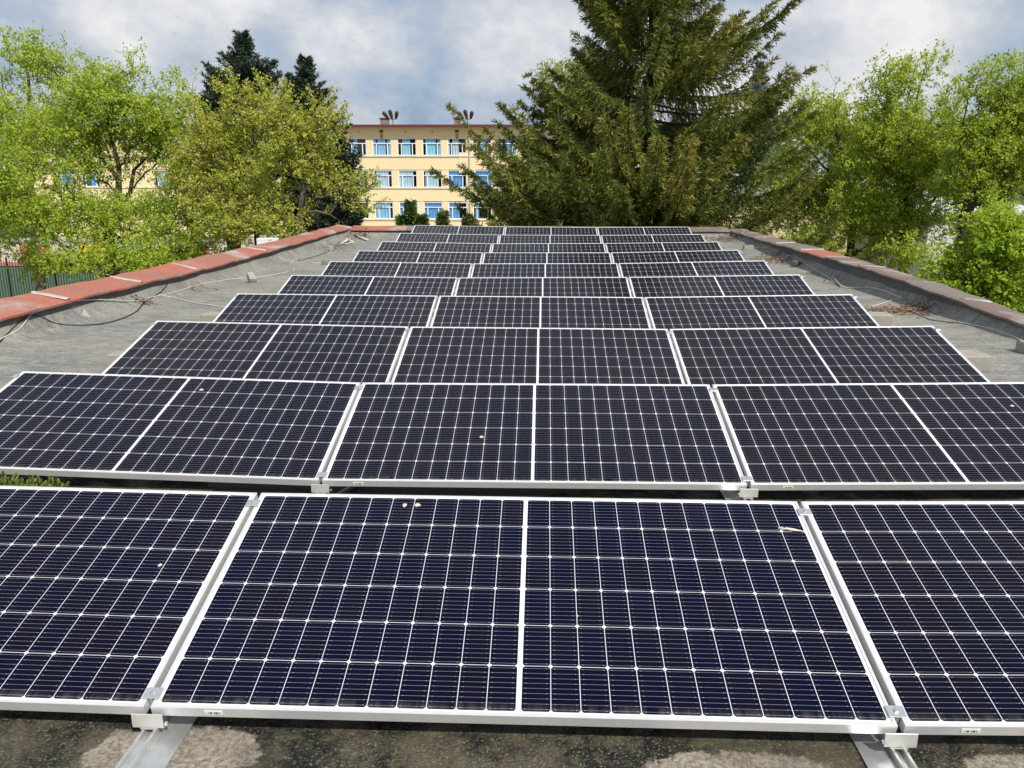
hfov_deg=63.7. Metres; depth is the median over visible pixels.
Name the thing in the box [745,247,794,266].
leaf litter
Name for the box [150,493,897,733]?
solar panel
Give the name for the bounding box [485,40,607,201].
leafy tree
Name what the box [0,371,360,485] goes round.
solar panel
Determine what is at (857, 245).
house
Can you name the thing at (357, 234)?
leaf litter
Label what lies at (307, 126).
maple tree
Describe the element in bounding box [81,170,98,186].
window
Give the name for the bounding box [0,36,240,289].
leafy tree
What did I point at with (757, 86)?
fir tree
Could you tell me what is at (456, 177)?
window
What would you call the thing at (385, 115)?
floodlight mast
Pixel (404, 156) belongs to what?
school building
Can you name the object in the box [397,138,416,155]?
window
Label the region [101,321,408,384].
solar panel
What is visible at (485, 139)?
window
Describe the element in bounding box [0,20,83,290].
leafy tree
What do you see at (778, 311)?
solar panel
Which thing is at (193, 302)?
cable
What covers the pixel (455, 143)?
window
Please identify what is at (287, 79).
fir tree
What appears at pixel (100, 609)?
solar panel
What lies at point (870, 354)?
solar panel
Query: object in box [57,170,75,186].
window
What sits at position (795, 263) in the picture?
stone
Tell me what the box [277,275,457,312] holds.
solar panel
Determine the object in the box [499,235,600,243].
solar panel
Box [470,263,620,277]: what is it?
solar panel
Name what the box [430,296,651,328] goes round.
solar panel
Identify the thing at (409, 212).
young conifer
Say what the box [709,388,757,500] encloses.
mounting rail
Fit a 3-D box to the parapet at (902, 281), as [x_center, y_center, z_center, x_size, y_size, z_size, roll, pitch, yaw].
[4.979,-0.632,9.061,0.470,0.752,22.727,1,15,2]
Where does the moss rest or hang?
on the flat roof building at (58, 738)
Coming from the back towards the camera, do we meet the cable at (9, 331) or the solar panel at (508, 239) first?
the solar panel at (508, 239)
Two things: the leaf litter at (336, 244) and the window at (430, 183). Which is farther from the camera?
the window at (430, 183)
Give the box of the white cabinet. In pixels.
[256,237,278,244]
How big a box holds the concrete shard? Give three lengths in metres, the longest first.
0.170 x 0.150 x 0.080 m
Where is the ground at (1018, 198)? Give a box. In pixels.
[0,174,1023,237]
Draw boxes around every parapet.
[0,224,351,327]
[350,225,730,232]
[729,229,1023,326]
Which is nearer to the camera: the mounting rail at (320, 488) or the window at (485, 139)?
the mounting rail at (320, 488)
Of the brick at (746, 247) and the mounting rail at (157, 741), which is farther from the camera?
the brick at (746, 247)
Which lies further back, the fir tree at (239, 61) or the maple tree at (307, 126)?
the fir tree at (239, 61)
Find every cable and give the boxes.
[0,271,289,339]
[0,282,167,341]
[158,294,225,306]
[800,260,901,297]
[902,297,959,322]
[957,321,1020,339]
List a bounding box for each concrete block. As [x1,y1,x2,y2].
[106,349,125,366]
[200,312,219,321]
[868,312,893,325]
[959,350,994,371]
[1015,340,1023,353]
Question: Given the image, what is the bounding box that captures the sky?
[0,0,1023,174]
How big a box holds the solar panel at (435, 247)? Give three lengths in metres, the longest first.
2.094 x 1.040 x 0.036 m
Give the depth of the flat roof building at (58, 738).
2.41 m
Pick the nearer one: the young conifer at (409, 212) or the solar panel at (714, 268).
the solar panel at (714, 268)
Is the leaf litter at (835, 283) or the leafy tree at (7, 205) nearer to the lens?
the leaf litter at (835, 283)
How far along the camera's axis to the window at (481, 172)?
83.68 m
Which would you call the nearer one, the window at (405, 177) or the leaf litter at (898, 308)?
the leaf litter at (898, 308)
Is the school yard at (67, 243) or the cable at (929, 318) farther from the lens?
the school yard at (67, 243)
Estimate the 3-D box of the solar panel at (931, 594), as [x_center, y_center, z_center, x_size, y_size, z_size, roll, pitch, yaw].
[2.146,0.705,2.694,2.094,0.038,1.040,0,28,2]
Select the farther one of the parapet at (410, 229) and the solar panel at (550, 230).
the parapet at (410, 229)
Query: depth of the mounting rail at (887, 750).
2.29 m
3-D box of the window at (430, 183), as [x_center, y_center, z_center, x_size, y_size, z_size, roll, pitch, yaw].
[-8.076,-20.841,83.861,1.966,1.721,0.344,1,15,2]
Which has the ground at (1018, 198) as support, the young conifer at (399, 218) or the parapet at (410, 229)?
the young conifer at (399, 218)
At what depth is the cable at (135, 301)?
9.88 m
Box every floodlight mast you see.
[382,110,398,120]
[458,110,473,123]
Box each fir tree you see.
[183,29,300,245]
[190,65,248,249]
[265,53,352,235]
[277,73,311,231]
[308,126,373,228]
[729,59,786,172]
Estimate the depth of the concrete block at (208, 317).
8.65 m
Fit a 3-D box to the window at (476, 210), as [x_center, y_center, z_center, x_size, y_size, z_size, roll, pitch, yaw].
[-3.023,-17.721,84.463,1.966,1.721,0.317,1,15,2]
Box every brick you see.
[247,272,256,282]
[743,245,753,249]
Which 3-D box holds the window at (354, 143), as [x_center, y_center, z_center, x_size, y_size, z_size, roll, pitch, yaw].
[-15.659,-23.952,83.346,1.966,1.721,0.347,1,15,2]
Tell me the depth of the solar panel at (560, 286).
9.97 m
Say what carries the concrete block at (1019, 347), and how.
on the flat roof building at (58, 738)
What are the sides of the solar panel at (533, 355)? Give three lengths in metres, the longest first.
2.094 x 1.040 x 0.037 m
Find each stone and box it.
[322,260,329,264]
[791,261,803,266]
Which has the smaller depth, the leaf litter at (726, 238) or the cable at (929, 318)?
the cable at (929, 318)
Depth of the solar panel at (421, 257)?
13.56 m
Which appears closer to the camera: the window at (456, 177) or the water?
the water
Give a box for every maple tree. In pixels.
[149,61,292,250]
[241,76,389,240]
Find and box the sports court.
[0,266,121,297]
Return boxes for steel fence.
[0,257,124,297]
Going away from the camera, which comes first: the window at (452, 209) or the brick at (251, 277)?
the brick at (251, 277)
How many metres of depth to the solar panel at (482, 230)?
18.85 m
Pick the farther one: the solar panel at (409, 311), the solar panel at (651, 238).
the solar panel at (651, 238)
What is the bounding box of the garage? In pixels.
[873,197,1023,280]
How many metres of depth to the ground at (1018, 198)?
201.71 m
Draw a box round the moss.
[0,471,70,487]
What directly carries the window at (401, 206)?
in the school building at (404, 156)
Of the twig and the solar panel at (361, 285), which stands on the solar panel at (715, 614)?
the twig
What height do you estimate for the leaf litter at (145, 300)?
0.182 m
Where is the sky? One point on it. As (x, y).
(411, 58)
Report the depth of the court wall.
62.72 m
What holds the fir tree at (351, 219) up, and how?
on the ground at (1018, 198)
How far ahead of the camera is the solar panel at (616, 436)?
4.43 m
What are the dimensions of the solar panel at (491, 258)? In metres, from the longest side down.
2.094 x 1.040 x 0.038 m
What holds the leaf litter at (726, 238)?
on the flat roof building at (58, 738)
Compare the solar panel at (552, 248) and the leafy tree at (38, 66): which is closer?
the solar panel at (552, 248)
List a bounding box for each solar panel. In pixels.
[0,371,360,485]
[0,486,257,714]
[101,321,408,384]
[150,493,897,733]
[212,293,437,340]
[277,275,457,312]
[321,261,471,289]
[322,382,746,489]
[352,251,482,275]
[376,241,491,263]
[391,327,684,383]
[396,233,498,243]
[411,225,504,241]
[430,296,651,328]
[454,277,631,296]
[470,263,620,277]
[482,253,611,263]
[491,243,605,252]
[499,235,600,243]
[504,227,597,234]
[597,227,691,242]
[601,234,705,252]
[605,242,721,262]
[611,250,744,275]
[619,261,773,291]
[629,275,814,309]
[644,294,879,342]
[669,326,989,387]
[712,382,1023,489]
[800,501,1023,735]
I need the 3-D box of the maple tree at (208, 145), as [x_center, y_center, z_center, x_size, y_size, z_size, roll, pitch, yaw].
[-9.086,-5.029,26.736,4.021,10.315,4.470,-13,19,-41]
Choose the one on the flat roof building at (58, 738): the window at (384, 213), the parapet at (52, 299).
the parapet at (52, 299)
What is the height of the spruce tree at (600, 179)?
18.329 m
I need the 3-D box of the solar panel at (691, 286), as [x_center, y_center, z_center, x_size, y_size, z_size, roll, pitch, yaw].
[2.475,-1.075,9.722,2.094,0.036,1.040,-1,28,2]
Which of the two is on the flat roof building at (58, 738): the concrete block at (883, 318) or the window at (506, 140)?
the concrete block at (883, 318)
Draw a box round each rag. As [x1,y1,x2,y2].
[340,237,353,244]
[354,234,367,240]
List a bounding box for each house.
[696,173,932,263]
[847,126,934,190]
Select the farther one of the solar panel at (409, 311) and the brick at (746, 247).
the brick at (746, 247)
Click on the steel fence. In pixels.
(9, 281)
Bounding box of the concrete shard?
[82,308,89,316]
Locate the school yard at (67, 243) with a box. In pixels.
[0,238,253,246]
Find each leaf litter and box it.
[132,294,157,304]
[309,239,355,253]
[344,227,373,238]
[706,230,763,243]
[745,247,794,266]
[814,270,851,288]
[863,297,948,317]
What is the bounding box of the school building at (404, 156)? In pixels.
[6,118,661,238]
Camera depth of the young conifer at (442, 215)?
58.93 m
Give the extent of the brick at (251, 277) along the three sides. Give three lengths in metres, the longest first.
0.175 x 0.107 x 0.095 m
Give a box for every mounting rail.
[114,499,259,767]
[311,386,362,493]
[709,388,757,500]
[797,508,917,767]
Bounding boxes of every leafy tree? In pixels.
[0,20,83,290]
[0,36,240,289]
[0,82,52,262]
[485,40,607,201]
[755,61,915,271]
[809,39,977,275]
[916,47,1023,281]
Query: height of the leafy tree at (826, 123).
11.084 m
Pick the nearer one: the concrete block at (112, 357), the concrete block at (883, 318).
the concrete block at (112, 357)
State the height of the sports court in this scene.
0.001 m
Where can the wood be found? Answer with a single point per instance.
(839, 115)
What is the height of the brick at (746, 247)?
0.097 m
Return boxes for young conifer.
[394,213,408,225]
[401,198,418,225]
[415,212,429,224]
[434,207,452,225]
[460,216,473,225]
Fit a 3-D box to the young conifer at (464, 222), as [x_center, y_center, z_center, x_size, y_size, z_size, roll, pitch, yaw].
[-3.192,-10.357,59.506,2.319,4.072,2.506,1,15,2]
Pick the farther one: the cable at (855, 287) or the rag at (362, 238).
the rag at (362, 238)
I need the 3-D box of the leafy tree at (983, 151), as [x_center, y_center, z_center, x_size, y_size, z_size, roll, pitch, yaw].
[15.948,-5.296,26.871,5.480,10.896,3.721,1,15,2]
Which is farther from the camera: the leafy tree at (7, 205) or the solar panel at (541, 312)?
the leafy tree at (7, 205)
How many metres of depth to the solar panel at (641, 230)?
18.71 m
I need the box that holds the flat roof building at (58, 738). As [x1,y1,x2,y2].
[0,230,1023,767]
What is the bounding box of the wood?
[705,100,1023,204]
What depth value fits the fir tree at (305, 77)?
45.45 m
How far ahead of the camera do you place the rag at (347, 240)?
18.14 m
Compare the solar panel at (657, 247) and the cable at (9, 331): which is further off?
the solar panel at (657, 247)
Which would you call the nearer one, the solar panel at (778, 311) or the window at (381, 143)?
the solar panel at (778, 311)
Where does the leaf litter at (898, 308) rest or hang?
on the flat roof building at (58, 738)
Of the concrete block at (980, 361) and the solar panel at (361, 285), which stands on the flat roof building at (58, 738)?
the concrete block at (980, 361)
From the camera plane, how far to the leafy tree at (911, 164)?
29.08 m
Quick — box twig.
[778,527,801,530]
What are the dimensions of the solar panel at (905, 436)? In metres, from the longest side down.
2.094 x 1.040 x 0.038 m
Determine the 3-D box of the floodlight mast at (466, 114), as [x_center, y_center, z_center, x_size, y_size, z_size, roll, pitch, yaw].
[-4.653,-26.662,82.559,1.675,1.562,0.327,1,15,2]
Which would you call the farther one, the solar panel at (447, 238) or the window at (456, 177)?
the window at (456, 177)
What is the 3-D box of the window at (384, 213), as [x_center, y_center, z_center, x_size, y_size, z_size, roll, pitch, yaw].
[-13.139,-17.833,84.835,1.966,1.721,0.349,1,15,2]
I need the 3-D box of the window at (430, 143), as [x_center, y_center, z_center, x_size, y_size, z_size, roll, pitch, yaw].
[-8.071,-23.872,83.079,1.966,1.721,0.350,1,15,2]
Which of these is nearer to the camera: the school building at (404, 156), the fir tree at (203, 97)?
the fir tree at (203, 97)
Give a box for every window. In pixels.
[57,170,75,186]
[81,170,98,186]
[153,170,171,186]
[347,138,366,155]
[372,138,391,155]
[374,170,392,187]
[375,202,393,218]
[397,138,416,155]
[398,170,417,187]
[399,202,417,214]
[422,138,440,155]
[423,170,441,187]
[424,202,441,218]
[447,138,464,155]
[448,170,466,187]
[448,202,466,219]
[472,138,491,155]
[473,203,491,219]
[475,170,491,186]
[498,138,516,154]
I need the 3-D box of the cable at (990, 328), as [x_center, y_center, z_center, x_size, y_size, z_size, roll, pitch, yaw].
[4.647,-0.513,7.986,0.055,0.047,1.231,0,15,1]
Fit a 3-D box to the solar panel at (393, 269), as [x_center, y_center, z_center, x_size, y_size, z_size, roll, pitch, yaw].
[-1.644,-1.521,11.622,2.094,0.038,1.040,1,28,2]
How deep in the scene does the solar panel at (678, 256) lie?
13.42 m
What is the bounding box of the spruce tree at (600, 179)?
[428,0,848,251]
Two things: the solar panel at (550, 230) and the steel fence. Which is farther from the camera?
the steel fence
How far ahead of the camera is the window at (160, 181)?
84.89 m
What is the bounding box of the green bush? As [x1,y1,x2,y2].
[914,197,1023,313]
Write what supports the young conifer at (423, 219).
on the ground at (1018, 198)
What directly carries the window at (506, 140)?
in the school building at (404, 156)
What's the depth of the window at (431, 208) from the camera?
84.70 m
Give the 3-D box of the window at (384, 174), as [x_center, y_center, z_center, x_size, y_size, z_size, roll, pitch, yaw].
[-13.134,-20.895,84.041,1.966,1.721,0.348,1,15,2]
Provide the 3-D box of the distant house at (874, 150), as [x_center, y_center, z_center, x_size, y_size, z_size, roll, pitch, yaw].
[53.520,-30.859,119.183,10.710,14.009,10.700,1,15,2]
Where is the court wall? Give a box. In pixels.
[0,245,245,262]
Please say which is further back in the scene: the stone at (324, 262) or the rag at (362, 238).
the rag at (362, 238)
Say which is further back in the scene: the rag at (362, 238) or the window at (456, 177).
the window at (456, 177)
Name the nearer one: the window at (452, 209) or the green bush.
the green bush
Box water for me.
[212,482,565,497]

